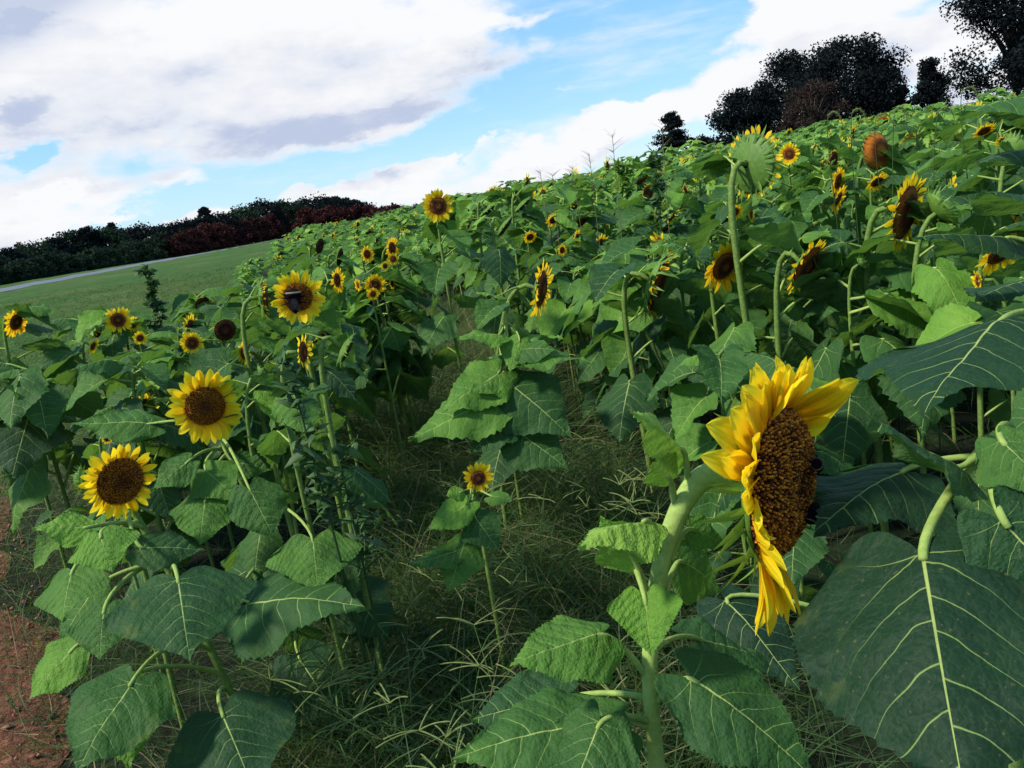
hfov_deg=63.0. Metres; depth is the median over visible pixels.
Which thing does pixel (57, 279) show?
road
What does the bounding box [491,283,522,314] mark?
sunflower plant
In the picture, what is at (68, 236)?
distant tree
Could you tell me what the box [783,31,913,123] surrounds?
broadleaf tree
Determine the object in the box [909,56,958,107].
broadleaf tree
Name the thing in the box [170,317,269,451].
sunflower plant
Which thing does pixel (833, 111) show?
foxtail grass
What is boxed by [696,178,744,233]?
sunflower plant
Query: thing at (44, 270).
roadside bush
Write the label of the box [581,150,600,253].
thin weed
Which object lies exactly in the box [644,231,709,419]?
sunflower plant
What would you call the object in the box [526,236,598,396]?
sunflower plant
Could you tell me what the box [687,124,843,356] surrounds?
sunflower plant
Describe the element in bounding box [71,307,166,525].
sunflower plant
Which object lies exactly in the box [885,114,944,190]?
sunflower plant
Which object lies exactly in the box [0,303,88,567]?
sunflower plant
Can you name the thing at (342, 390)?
sunflower plant
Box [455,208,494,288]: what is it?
sunflower plant
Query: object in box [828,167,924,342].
sunflower plant
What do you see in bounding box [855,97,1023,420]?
sunflower plant
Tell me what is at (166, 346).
sunflower plant
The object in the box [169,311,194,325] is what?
sunflower plant
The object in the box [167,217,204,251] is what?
distant tree
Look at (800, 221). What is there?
sunflower plant
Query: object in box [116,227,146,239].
distant tree
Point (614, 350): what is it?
sunflower plant
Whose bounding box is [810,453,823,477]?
bumblebee
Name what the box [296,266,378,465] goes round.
sunflower plant
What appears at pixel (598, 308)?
sunflower plant
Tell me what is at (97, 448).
sunflower plant
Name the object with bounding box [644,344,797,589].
sunflower plant
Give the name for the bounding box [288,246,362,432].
sunflower plant
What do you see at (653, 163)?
tall weed
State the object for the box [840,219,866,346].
sunflower plant
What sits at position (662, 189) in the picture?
tall weed
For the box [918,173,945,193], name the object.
sunflower plant
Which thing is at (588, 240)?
sunflower plant
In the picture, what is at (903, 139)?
sunflower plant
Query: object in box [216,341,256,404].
sunflower plant
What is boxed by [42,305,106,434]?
sunflower plant
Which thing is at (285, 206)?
distant tree
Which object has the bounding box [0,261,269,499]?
lawn grass
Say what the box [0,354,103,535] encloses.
sunflower plant
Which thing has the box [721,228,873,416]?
sunflower plant
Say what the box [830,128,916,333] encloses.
sunflower plant
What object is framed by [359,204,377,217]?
red bush
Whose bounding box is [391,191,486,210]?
wood
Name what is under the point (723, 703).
sunflower plant
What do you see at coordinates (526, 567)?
crabgrass clump
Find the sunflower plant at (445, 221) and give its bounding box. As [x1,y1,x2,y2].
[415,189,484,459]
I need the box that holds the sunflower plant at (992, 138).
[928,132,999,190]
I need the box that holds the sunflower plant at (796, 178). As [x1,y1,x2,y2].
[775,162,837,218]
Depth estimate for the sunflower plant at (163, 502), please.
3.43 m
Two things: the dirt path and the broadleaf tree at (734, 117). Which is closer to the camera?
the dirt path
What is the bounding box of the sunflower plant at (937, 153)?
[918,140,955,191]
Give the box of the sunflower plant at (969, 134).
[958,114,1023,180]
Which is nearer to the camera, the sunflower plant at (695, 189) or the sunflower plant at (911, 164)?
the sunflower plant at (911, 164)
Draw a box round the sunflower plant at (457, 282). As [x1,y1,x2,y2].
[447,244,477,316]
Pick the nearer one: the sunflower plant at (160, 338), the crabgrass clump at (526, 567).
the crabgrass clump at (526, 567)
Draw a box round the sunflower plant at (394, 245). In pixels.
[345,237,417,442]
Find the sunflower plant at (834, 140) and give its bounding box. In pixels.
[777,133,856,219]
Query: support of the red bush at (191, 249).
on the ground at (180, 268)
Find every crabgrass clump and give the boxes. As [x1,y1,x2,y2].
[235,626,475,767]
[286,621,446,766]
[309,543,521,674]
[315,607,629,767]
[346,639,528,767]
[349,442,469,522]
[375,438,624,618]
[385,369,457,410]
[392,481,652,634]
[434,709,472,767]
[484,463,716,635]
[519,430,641,522]
[547,437,651,576]
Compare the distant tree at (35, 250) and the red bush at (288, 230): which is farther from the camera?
the red bush at (288, 230)
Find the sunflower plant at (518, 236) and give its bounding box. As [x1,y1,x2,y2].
[504,222,568,333]
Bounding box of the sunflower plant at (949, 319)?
[916,271,1023,496]
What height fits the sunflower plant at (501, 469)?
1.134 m
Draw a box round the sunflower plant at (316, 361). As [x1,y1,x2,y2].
[301,359,338,485]
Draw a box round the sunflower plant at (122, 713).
[28,443,296,767]
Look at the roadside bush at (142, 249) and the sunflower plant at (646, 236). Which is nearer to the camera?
the sunflower plant at (646, 236)
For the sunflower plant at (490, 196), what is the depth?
7.05 m
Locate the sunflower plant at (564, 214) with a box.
[520,204,585,395]
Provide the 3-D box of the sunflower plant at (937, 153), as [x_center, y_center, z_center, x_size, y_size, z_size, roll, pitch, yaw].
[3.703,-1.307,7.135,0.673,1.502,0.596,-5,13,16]
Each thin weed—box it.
[536,168,572,404]
[549,171,577,395]
[567,166,583,249]
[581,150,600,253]
[605,131,636,374]
[655,123,671,238]
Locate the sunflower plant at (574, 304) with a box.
[553,267,577,349]
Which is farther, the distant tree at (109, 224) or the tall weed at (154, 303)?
the distant tree at (109, 224)
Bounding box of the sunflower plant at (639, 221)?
[633,181,700,256]
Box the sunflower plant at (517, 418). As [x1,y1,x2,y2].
[408,258,589,558]
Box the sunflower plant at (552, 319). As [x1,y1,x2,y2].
[532,260,608,436]
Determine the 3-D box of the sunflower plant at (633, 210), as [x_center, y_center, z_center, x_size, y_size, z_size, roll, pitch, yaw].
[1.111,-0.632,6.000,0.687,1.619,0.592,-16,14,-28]
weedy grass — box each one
[4,293,920,767]
[249,280,674,526]
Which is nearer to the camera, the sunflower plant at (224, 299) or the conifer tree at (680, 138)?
the sunflower plant at (224, 299)
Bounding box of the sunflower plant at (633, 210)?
[615,188,724,395]
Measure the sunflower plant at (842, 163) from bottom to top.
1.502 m
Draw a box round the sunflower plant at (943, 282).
[830,186,983,472]
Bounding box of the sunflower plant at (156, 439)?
[104,395,161,442]
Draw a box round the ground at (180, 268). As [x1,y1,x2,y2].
[0,238,1023,767]
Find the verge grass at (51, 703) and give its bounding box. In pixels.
[0,391,230,767]
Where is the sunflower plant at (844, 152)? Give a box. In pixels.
[780,146,864,336]
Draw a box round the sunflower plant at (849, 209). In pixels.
[827,173,851,229]
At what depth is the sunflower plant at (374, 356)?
5.00 m
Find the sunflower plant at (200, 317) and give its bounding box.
[190,295,212,334]
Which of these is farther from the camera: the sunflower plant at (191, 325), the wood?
the wood
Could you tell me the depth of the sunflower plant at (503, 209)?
10.34 m
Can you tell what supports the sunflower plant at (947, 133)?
on the ground at (180, 268)
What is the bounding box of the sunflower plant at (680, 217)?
[677,194,699,224]
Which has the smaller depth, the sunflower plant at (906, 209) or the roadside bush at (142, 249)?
the sunflower plant at (906, 209)
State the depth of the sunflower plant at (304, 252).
6.28 m
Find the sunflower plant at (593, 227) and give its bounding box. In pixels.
[557,210,607,243]
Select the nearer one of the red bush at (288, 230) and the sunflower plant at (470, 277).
the sunflower plant at (470, 277)
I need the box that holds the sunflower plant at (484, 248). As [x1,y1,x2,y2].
[476,245,495,294]
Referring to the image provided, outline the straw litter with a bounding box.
[0,475,64,767]
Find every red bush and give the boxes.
[155,235,186,258]
[171,231,198,255]
[185,227,212,252]
[197,222,226,249]
[207,222,236,247]
[224,223,251,247]
[236,218,260,244]
[248,216,272,242]
[260,213,285,241]
[276,213,292,238]
[290,207,316,231]
[307,208,330,224]
[321,205,345,221]
[330,206,354,222]
[344,204,368,221]
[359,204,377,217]
[370,205,389,217]
[387,203,407,213]
[894,84,912,112]
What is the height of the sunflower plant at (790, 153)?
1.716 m
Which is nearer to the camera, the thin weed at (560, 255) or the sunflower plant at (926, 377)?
the sunflower plant at (926, 377)
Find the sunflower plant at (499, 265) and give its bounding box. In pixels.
[443,215,532,368]
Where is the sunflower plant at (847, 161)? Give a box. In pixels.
[815,144,859,204]
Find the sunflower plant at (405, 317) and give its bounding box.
[360,280,446,432]
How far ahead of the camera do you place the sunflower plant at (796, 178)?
7.76 m
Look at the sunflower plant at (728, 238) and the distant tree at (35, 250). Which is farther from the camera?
the distant tree at (35, 250)
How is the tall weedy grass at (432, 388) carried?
on the ground at (180, 268)
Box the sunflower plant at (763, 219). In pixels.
[710,208,790,292]
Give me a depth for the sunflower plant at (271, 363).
4.85 m
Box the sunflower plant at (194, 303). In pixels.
[170,286,265,416]
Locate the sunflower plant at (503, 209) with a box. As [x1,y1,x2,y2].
[494,200,533,305]
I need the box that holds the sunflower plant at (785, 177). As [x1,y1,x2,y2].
[766,170,814,208]
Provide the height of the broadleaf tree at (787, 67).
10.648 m
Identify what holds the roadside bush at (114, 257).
on the ground at (180, 268)
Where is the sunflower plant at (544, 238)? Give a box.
[504,221,560,350]
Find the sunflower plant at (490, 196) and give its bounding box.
[442,189,512,352]
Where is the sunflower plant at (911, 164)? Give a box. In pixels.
[850,149,921,244]
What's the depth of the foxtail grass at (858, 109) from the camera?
3.65 m
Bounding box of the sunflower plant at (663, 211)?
[657,209,695,223]
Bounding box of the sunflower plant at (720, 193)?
[705,185,768,235]
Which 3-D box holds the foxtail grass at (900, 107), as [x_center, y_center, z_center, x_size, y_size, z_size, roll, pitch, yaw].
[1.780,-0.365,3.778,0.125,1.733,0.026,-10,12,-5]
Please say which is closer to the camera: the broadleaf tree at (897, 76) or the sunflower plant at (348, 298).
the sunflower plant at (348, 298)
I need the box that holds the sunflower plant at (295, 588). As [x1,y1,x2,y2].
[68,368,392,729]
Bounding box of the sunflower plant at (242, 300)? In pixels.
[236,298,266,361]
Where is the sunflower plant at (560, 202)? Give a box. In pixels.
[545,198,567,240]
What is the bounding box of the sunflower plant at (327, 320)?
[271,269,394,693]
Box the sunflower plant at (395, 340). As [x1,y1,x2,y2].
[344,268,425,454]
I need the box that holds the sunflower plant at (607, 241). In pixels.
[572,234,617,336]
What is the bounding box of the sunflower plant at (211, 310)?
[190,305,257,403]
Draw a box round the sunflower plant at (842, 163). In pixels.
[837,160,856,169]
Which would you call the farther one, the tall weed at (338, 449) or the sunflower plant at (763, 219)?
the sunflower plant at (763, 219)
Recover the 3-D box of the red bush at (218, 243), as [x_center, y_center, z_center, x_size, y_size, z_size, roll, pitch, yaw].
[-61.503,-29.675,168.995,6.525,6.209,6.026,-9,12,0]
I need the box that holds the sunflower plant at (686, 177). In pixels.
[664,171,744,267]
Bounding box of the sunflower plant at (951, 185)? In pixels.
[875,174,957,442]
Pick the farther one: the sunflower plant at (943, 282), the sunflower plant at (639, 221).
the sunflower plant at (639, 221)
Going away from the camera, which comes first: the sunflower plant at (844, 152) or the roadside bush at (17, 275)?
the sunflower plant at (844, 152)
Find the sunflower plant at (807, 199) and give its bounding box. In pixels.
[780,185,857,346]
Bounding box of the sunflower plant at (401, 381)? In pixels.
[336,287,435,480]
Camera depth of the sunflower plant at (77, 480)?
2.69 m
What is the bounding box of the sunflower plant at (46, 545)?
[31,506,116,581]
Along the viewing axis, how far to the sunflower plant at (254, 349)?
5.55 m
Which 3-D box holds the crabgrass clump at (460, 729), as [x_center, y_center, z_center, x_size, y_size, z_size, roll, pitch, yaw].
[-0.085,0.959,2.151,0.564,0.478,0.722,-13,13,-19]
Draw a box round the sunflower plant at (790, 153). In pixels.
[751,142,830,272]
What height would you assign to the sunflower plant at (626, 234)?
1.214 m
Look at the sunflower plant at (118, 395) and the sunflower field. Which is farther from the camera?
the sunflower field
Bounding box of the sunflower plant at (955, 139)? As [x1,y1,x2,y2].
[940,131,960,142]
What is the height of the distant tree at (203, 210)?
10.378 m
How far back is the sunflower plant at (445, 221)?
4.70 m
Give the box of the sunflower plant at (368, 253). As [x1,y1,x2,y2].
[342,245,433,417]
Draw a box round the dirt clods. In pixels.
[0,475,62,760]
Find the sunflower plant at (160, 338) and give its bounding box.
[126,331,189,497]
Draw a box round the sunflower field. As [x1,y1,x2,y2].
[166,87,1023,326]
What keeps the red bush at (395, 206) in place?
on the ground at (180, 268)
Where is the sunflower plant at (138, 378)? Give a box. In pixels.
[98,376,145,398]
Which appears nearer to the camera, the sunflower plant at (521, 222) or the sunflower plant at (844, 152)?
the sunflower plant at (844, 152)
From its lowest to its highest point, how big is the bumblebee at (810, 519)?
0.036 m
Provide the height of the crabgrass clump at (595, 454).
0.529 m
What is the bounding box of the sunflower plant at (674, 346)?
[595,236,707,412]
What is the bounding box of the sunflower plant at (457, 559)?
[408,461,512,679]
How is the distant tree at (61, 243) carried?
on the ground at (180, 268)
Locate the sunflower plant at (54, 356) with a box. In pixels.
[40,338,150,460]
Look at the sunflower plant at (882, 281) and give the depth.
7.00 m
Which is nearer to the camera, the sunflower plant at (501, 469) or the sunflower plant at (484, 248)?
the sunflower plant at (501, 469)
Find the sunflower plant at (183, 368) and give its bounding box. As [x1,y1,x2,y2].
[166,363,238,492]
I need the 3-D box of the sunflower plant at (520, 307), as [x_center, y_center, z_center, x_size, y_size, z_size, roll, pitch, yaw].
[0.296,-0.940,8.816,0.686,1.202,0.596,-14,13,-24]
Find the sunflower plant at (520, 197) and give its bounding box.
[482,182,549,370]
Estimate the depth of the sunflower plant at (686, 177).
7.20 m
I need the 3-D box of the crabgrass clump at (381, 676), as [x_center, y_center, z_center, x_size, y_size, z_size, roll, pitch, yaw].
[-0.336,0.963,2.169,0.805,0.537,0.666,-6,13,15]
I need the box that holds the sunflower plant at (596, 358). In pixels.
[561,274,647,444]
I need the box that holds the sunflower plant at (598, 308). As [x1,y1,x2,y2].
[583,251,603,370]
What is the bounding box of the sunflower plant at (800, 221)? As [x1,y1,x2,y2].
[747,210,839,450]
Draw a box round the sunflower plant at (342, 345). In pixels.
[270,324,401,722]
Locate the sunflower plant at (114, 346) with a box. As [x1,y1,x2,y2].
[89,313,173,474]
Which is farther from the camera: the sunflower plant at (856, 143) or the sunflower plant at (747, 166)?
the sunflower plant at (856, 143)
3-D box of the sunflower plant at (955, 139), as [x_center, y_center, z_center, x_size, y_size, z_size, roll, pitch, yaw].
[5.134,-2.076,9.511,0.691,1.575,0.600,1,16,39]
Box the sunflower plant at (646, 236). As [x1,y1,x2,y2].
[630,226,696,387]
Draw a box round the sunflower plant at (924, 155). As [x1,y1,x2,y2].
[906,129,990,266]
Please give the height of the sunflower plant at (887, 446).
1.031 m
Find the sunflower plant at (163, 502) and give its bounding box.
[62,348,205,600]
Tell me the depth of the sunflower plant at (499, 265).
5.57 m
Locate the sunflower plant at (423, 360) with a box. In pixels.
[355,252,458,444]
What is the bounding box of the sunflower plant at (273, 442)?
[256,335,373,739]
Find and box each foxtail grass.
[827,110,861,464]
[849,107,866,243]
[875,112,904,434]
[892,105,907,433]
[933,106,954,478]
[960,85,991,431]
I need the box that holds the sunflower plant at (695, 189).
[676,180,697,221]
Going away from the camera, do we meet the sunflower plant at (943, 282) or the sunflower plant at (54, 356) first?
the sunflower plant at (943, 282)
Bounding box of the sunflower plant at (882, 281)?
[850,171,886,283]
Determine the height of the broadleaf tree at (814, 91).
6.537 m
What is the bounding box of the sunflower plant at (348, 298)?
[346,288,355,303]
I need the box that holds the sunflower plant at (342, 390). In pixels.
[260,300,387,538]
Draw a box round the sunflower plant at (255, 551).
[213,363,324,665]
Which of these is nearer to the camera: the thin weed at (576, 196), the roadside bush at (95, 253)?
the thin weed at (576, 196)
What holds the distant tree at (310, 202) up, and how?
on the ground at (180, 268)
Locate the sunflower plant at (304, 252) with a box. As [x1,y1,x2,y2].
[281,238,347,434]
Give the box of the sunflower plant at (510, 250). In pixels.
[481,242,520,309]
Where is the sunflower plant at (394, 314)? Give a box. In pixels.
[344,275,432,432]
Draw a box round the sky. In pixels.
[0,0,1019,250]
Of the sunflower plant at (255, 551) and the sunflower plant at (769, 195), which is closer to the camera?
the sunflower plant at (255, 551)
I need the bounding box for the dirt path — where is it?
[0,487,70,767]
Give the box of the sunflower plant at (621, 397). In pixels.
[558,246,708,515]
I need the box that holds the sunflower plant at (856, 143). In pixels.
[844,131,909,154]
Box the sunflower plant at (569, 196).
[540,189,598,249]
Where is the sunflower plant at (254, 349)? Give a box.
[245,325,305,441]
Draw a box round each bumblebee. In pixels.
[279,284,306,313]
[805,502,819,528]
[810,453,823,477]
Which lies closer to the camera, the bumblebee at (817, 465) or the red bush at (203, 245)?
the bumblebee at (817, 465)
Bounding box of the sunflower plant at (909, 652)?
[696,416,1023,767]
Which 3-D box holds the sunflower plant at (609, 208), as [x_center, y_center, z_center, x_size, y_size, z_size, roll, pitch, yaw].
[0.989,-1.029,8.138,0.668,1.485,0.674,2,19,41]
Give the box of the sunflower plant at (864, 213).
[827,166,922,330]
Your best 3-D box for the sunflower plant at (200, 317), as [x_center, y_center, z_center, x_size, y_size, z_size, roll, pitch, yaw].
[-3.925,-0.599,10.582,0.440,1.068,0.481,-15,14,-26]
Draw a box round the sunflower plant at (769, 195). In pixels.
[762,191,778,307]
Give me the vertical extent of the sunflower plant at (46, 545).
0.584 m
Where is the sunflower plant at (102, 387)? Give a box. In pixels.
[70,373,106,489]
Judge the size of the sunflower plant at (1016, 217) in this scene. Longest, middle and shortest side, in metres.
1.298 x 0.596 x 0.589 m
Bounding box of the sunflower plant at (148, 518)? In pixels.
[94,393,204,577]
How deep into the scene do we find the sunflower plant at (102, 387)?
5.20 m
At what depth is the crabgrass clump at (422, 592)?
2.83 m
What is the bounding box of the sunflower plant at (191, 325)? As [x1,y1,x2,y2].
[150,314,239,469]
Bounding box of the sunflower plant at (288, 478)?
[224,338,350,533]
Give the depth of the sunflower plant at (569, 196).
8.95 m
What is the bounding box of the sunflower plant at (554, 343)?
[551,278,572,364]
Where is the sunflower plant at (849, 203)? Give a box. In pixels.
[828,200,870,341]
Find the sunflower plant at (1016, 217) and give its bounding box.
[1009,213,1023,222]
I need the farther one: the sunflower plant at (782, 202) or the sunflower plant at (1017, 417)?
the sunflower plant at (782, 202)
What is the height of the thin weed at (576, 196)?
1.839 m
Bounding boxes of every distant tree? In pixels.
[0,247,30,262]
[0,254,13,267]
[11,242,30,249]
[15,238,63,259]
[44,229,98,253]
[46,236,76,256]
[70,229,109,270]
[73,225,102,249]
[94,223,138,248]
[107,222,119,242]
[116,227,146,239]
[124,220,172,241]
[150,223,188,238]
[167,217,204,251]
[191,215,213,225]
[197,206,214,218]
[203,211,252,247]
[222,203,269,242]
[244,197,290,237]
[270,199,297,231]
[287,191,328,209]
[290,200,311,209]
[314,197,356,209]
[317,195,338,203]
[349,199,377,207]
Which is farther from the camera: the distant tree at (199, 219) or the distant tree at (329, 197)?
the distant tree at (329, 197)
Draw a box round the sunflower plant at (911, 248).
[906,235,941,265]
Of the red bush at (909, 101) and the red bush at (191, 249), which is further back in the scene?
the red bush at (191, 249)
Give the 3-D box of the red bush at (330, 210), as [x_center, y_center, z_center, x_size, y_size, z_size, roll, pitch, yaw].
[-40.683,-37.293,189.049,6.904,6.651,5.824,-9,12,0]
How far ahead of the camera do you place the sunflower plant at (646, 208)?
8.62 m
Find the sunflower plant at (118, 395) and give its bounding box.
[89,346,223,567]
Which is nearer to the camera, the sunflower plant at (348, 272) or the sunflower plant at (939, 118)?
the sunflower plant at (348, 272)
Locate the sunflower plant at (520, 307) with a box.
[513,254,547,312]
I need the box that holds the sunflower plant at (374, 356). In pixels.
[363,261,432,445]
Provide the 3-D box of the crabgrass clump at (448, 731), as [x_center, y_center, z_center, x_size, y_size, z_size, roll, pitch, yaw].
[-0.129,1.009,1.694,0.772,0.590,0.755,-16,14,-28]
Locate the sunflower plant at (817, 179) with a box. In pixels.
[771,159,874,343]
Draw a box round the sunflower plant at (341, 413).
[264,299,360,455]
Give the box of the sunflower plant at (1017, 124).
[954,118,1023,389]
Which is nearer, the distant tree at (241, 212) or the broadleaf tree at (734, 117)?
the broadleaf tree at (734, 117)
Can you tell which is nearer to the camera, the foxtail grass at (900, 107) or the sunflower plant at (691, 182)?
the foxtail grass at (900, 107)
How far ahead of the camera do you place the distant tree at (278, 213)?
255.95 m
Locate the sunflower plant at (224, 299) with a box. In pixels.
[216,289,247,305]
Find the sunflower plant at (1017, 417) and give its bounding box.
[1010,388,1023,492]
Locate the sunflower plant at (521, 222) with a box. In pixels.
[506,201,546,290]
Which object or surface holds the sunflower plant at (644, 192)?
on the ground at (180, 268)
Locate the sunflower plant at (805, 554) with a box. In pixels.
[715,352,853,677]
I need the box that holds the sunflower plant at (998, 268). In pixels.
[953,221,1023,518]
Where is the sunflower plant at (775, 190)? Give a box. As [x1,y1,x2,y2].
[772,178,788,205]
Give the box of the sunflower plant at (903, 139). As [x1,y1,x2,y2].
[898,132,935,154]
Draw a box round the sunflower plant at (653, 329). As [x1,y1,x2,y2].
[620,237,735,465]
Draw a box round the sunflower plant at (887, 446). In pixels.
[814,286,954,465]
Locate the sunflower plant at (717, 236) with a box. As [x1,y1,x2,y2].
[697,226,728,346]
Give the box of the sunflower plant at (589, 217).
[542,196,618,378]
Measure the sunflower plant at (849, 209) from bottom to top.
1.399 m
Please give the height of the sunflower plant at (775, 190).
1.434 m
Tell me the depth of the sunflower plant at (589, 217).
6.98 m
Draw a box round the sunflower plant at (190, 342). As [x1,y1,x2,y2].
[169,332,270,547]
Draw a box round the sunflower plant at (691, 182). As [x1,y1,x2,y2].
[653,173,696,224]
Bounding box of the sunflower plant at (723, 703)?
[452,355,858,767]
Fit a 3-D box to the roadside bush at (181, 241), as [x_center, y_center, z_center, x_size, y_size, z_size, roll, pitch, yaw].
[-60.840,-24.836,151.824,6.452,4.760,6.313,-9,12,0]
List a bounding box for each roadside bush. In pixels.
[0,263,29,283]
[0,265,12,284]
[12,258,42,280]
[28,255,58,279]
[40,250,74,275]
[56,253,86,273]
[64,252,99,273]
[81,245,112,271]
[100,246,128,267]
[108,240,140,265]
[127,239,154,264]
[140,238,167,260]
[149,231,174,259]
[170,235,193,255]
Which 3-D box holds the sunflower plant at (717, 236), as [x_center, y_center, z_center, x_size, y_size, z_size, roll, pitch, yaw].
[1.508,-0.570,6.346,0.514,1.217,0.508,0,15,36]
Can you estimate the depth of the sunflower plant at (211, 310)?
6.12 m
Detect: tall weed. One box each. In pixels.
[132,264,169,391]
[269,340,388,759]
[306,435,403,753]
[610,158,639,237]
[640,144,673,337]
[645,172,672,237]
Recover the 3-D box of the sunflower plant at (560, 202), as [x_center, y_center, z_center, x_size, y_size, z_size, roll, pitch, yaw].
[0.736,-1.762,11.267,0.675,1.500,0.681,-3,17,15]
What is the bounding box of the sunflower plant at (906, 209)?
[785,171,957,532]
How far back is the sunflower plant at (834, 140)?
7.87 m
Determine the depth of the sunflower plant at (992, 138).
6.01 m
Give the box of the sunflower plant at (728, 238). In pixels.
[696,222,771,294]
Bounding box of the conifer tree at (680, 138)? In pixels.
[648,110,696,156]
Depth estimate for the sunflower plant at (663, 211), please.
9.56 m
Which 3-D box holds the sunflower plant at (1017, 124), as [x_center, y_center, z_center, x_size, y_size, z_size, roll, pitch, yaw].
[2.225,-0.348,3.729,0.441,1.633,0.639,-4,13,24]
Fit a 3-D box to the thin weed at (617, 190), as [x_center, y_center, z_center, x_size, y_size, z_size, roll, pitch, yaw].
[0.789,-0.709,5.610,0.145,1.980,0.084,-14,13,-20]
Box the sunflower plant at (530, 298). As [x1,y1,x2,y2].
[488,261,549,348]
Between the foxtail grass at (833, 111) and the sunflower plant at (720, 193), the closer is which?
the foxtail grass at (833, 111)
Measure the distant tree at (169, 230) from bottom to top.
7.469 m
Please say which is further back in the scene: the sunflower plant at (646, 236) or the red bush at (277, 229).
the red bush at (277, 229)
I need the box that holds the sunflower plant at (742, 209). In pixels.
[686,198,773,345]
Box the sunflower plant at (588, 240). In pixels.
[525,228,603,344]
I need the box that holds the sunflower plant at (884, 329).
[856,228,928,345]
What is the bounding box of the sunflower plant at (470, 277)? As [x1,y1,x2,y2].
[462,257,497,308]
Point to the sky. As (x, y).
(124, 113)
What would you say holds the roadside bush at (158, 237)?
on the ground at (180, 268)
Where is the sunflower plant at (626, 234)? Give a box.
[612,228,635,236]
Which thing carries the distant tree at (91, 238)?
on the ground at (180, 268)
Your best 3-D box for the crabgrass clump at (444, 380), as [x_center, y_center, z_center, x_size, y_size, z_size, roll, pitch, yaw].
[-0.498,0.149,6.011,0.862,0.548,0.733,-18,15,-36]
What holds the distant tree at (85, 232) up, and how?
on the ground at (180, 268)
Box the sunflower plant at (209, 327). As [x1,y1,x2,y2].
[201,321,236,344]
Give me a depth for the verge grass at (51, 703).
3.81 m
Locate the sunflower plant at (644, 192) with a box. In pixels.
[615,183,663,242]
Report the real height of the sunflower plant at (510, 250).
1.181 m
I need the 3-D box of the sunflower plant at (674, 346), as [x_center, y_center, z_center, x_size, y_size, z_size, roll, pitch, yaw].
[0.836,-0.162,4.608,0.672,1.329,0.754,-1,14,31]
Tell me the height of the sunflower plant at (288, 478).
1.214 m
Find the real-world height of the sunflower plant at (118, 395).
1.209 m
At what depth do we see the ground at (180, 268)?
4.58 m
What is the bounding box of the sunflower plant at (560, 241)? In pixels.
[524,210,564,247]
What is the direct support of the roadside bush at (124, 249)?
on the ground at (180, 268)
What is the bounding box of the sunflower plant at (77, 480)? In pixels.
[71,463,185,727]
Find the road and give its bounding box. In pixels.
[0,239,278,291]
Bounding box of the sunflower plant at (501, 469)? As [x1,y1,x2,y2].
[476,321,562,533]
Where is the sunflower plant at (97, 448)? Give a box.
[81,437,163,673]
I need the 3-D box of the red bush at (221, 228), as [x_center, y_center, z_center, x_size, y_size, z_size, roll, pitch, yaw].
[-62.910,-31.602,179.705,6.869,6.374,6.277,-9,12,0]
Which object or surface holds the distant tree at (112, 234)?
on the ground at (180, 268)
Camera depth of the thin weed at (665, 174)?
5.25 m
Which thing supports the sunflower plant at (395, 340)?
on the ground at (180, 268)
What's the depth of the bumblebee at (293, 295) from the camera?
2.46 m
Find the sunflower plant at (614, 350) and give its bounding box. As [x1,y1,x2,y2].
[577,242,685,428]
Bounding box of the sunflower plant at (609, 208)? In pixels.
[580,202,632,257]
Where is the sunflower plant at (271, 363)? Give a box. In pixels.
[235,309,353,497]
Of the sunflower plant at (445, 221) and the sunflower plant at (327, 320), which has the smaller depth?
the sunflower plant at (327, 320)
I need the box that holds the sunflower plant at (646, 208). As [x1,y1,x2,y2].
[605,205,652,260]
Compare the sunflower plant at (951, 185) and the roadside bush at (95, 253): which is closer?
the sunflower plant at (951, 185)
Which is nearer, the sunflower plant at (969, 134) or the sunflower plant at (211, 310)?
the sunflower plant at (969, 134)
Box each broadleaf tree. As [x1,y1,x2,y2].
[686,133,713,148]
[705,85,780,145]
[745,48,851,132]
[770,77,851,134]
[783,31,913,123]
[859,57,912,114]
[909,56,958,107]
[938,0,1023,101]
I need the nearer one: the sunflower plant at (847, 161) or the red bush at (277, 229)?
the sunflower plant at (847, 161)
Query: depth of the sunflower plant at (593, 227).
8.19 m
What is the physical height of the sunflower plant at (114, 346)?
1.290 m
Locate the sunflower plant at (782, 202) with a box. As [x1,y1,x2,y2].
[751,184,789,310]
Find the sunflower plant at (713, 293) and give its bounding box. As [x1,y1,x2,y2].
[677,239,781,396]
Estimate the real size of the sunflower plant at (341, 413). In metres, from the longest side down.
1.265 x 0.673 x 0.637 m
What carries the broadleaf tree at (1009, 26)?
on the ground at (180, 268)
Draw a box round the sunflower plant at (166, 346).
[158,326,209,390]
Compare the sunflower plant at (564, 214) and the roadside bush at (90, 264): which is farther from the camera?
the roadside bush at (90, 264)
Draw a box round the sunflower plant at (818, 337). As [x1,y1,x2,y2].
[760,250,822,344]
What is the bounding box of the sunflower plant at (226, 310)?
[207,277,300,443]
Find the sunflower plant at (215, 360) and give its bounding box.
[189,275,298,536]
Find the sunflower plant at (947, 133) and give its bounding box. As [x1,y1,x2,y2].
[908,113,1023,430]
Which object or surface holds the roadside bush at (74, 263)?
on the ground at (180, 268)
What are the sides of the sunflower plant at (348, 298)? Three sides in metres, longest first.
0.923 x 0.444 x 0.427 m
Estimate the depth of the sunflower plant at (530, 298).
7.28 m
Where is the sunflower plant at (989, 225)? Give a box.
[909,129,1023,395]
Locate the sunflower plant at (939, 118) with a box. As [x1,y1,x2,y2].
[889,114,959,154]
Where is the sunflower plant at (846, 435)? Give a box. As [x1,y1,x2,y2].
[783,251,951,532]

